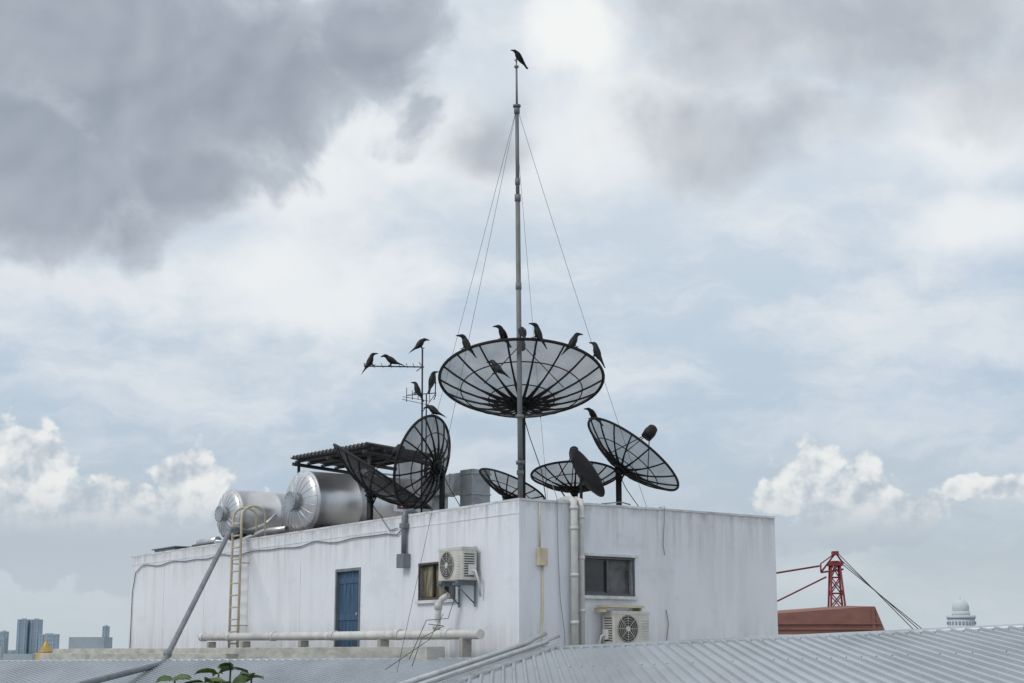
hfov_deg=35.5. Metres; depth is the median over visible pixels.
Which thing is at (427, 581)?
side window pane
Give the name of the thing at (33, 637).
window bands
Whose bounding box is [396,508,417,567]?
conduit pipe
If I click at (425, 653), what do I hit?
terrace kerb wall
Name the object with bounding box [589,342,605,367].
crow
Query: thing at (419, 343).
crow
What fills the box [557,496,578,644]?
drainpipe
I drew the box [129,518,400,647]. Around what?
wall cable
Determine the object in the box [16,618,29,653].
body
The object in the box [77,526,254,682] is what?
diagonal drain pipe
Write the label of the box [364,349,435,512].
tv antenna
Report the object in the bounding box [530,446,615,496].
satellite dish
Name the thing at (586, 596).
window ledges
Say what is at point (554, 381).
satellite dish
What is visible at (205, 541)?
tank pipework
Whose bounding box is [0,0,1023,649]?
sky
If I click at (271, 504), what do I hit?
hot water tank
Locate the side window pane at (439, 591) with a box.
[436,566,443,595]
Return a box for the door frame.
[334,567,360,646]
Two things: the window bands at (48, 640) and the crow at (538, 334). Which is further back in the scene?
the window bands at (48, 640)
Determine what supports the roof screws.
attached to the roof sheet at (990, 659)
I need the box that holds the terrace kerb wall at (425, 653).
[39,646,444,660]
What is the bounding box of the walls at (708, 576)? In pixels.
[128,500,777,657]
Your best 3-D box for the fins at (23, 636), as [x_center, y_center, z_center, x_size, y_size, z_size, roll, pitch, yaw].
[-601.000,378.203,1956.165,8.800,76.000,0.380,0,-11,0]
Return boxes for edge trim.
[0,657,473,661]
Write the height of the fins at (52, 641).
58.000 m
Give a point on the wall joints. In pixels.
(205, 555)
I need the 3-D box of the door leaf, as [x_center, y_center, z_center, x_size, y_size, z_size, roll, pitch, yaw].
[-3.227,5.609,31.997,0.075,1.998,0.996,7,-13,-31]
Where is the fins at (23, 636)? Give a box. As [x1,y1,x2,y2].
[17,619,25,653]
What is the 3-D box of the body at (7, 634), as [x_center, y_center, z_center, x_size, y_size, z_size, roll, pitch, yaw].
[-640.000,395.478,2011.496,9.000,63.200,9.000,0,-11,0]
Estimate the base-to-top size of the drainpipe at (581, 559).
3.088 m
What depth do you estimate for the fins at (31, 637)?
1964.30 m
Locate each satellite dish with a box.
[333,443,430,519]
[393,414,459,509]
[438,337,604,498]
[479,468,544,499]
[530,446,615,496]
[569,448,604,498]
[587,417,678,505]
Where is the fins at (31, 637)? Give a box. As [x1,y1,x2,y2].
[29,619,37,653]
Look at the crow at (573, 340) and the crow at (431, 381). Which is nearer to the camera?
the crow at (573, 340)
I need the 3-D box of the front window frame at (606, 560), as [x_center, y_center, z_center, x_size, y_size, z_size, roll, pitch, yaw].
[1.662,4.109,27.981,1.190,0.670,0.145,8,-14,-37]
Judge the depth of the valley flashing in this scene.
23.17 m
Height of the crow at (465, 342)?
0.437 m
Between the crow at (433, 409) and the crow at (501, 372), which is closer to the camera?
the crow at (501, 372)
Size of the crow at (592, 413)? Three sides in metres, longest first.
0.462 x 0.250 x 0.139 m
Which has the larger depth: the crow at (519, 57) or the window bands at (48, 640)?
the window bands at (48, 640)
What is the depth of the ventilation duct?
31.14 m
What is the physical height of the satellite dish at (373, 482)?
1.909 m
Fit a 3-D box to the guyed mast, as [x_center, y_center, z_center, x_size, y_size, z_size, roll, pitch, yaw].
[0.075,0.518,29.391,4.756,10.801,9.106,0,-11,0]
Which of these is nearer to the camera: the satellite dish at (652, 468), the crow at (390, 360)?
the satellite dish at (652, 468)
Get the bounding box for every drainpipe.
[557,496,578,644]
[574,496,585,644]
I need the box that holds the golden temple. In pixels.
[35,636,52,659]
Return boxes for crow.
[362,353,377,372]
[381,354,403,365]
[408,338,429,353]
[411,382,423,401]
[423,405,446,417]
[427,371,438,393]
[456,334,476,357]
[492,369,509,377]
[493,325,507,338]
[511,49,528,68]
[518,326,526,338]
[528,323,546,348]
[561,332,582,354]
[584,408,596,418]
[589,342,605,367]
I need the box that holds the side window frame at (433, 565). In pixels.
[418,562,455,600]
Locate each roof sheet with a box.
[0,657,472,682]
[456,625,1023,682]
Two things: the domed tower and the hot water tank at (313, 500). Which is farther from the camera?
the domed tower
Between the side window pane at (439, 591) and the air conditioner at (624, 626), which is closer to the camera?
the air conditioner at (624, 626)
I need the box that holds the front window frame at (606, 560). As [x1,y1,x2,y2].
[584,556,634,596]
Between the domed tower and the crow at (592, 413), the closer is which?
the crow at (592, 413)
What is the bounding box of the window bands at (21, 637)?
[16,620,25,651]
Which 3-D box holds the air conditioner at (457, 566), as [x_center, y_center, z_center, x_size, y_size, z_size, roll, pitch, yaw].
[-0.936,4.107,27.942,0.457,1.040,0.954,7,-13,-31]
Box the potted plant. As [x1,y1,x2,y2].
[156,662,263,682]
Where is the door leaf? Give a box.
[338,571,358,646]
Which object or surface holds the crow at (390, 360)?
attached to the tv antenna
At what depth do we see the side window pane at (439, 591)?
29.22 m
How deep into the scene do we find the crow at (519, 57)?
28.80 m
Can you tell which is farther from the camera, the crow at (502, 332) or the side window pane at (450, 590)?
the side window pane at (450, 590)
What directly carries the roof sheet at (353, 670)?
on the lower building
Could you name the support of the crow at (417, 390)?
attached to the tv antenna
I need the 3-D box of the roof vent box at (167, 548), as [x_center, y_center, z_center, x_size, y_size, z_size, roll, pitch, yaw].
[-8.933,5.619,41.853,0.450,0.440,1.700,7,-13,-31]
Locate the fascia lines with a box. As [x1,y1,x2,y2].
[778,607,880,630]
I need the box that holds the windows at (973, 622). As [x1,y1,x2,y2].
[947,621,975,624]
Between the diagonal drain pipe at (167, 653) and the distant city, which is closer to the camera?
the diagonal drain pipe at (167, 653)
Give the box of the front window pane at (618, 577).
[608,561,628,592]
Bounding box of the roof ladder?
[228,505,266,647]
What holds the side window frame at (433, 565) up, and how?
attached to the walls at (708, 576)
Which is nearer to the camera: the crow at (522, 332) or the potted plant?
the potted plant
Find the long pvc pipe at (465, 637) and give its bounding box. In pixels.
[198,592,484,656]
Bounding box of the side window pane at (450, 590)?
[447,586,452,594]
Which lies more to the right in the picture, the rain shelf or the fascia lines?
the fascia lines
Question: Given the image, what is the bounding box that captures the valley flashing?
[399,631,562,682]
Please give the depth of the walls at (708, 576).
29.68 m
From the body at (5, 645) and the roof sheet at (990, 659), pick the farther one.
the body at (5, 645)
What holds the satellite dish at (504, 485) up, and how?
on the roof
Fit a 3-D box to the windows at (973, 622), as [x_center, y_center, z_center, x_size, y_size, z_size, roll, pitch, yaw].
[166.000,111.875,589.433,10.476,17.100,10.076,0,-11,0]
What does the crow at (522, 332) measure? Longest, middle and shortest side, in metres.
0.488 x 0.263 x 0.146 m
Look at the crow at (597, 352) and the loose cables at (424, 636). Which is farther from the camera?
the crow at (597, 352)
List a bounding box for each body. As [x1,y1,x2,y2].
[0,631,8,653]
[0,637,7,653]
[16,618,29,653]
[28,618,42,653]
[38,633,59,651]
[102,625,109,636]
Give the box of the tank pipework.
[191,514,288,546]
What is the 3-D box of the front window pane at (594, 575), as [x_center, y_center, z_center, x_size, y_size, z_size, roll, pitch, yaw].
[1.424,4.082,27.838,0.535,0.570,0.006,8,-14,-37]
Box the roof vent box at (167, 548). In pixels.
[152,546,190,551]
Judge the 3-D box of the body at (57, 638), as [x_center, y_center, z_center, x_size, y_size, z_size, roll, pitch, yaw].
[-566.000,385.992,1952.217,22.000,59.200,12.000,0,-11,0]
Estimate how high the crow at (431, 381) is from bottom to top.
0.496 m
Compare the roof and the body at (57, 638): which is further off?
the body at (57, 638)
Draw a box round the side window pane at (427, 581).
[424,567,431,596]
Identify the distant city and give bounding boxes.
[0,637,112,659]
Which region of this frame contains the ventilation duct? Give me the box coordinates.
[422,469,490,511]
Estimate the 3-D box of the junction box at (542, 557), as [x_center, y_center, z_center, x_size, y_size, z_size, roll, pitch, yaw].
[0.508,4.179,26.940,0.190,2.918,0.090,8,-14,-37]
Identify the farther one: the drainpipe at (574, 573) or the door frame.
the door frame
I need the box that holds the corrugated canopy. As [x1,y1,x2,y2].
[290,442,395,520]
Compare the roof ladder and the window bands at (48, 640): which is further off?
the window bands at (48, 640)
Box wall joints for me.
[132,513,517,647]
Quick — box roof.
[777,606,884,633]
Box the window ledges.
[415,553,638,603]
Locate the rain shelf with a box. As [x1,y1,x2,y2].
[594,605,643,611]
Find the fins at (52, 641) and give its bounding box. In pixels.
[41,634,53,650]
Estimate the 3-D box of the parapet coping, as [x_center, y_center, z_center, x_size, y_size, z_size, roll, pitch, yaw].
[-2.620,4.602,37.002,6.198,0.038,20.231,7,-13,-31]
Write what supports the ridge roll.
on the roof sheet at (990, 659)
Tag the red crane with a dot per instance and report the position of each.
(830, 564)
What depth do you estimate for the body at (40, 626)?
1966.70 m
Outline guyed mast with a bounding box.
[397,58,646,670]
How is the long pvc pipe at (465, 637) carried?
on the roof terrace
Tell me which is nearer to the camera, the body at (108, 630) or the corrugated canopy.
the corrugated canopy
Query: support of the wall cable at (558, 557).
attached to the walls at (708, 576)
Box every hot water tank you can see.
[214,490,293,542]
[284,471,419,531]
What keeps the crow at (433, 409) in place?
attached to the satellite dish at (419, 460)
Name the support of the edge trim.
attached to the terrace kerb wall at (425, 653)
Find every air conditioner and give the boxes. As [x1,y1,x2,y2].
[437,546,481,607]
[598,611,649,643]
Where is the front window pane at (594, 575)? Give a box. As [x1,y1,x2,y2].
[585,560,604,591]
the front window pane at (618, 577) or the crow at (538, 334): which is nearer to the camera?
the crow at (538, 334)
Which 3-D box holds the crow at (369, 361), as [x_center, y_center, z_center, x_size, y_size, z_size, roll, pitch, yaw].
[-2.991,0.439,33.508,0.526,0.312,0.154,-26,-3,-18]
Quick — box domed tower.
[946,599,975,626]
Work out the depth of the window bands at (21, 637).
1959.43 m
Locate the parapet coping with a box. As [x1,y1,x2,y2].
[132,498,774,556]
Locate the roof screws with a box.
[502,628,1023,669]
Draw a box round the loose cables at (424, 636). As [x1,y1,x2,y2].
[385,597,454,669]
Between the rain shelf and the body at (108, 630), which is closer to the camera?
the rain shelf
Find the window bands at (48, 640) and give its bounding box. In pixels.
[39,635,55,648]
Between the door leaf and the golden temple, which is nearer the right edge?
the door leaf
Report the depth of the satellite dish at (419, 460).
30.58 m
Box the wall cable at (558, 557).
[551,481,668,640]
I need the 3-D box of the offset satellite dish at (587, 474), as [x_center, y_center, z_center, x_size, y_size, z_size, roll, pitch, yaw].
[1.360,2.626,28.930,0.624,1.386,0.948,0,-11,0]
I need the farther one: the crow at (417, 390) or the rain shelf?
the crow at (417, 390)
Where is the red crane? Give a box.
[776,551,921,628]
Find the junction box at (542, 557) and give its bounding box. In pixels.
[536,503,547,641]
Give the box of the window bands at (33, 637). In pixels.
[29,620,38,651]
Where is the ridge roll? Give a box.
[545,624,1023,648]
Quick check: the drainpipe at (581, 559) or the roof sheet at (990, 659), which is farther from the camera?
the drainpipe at (581, 559)
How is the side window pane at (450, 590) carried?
attached to the side window frame at (433, 565)

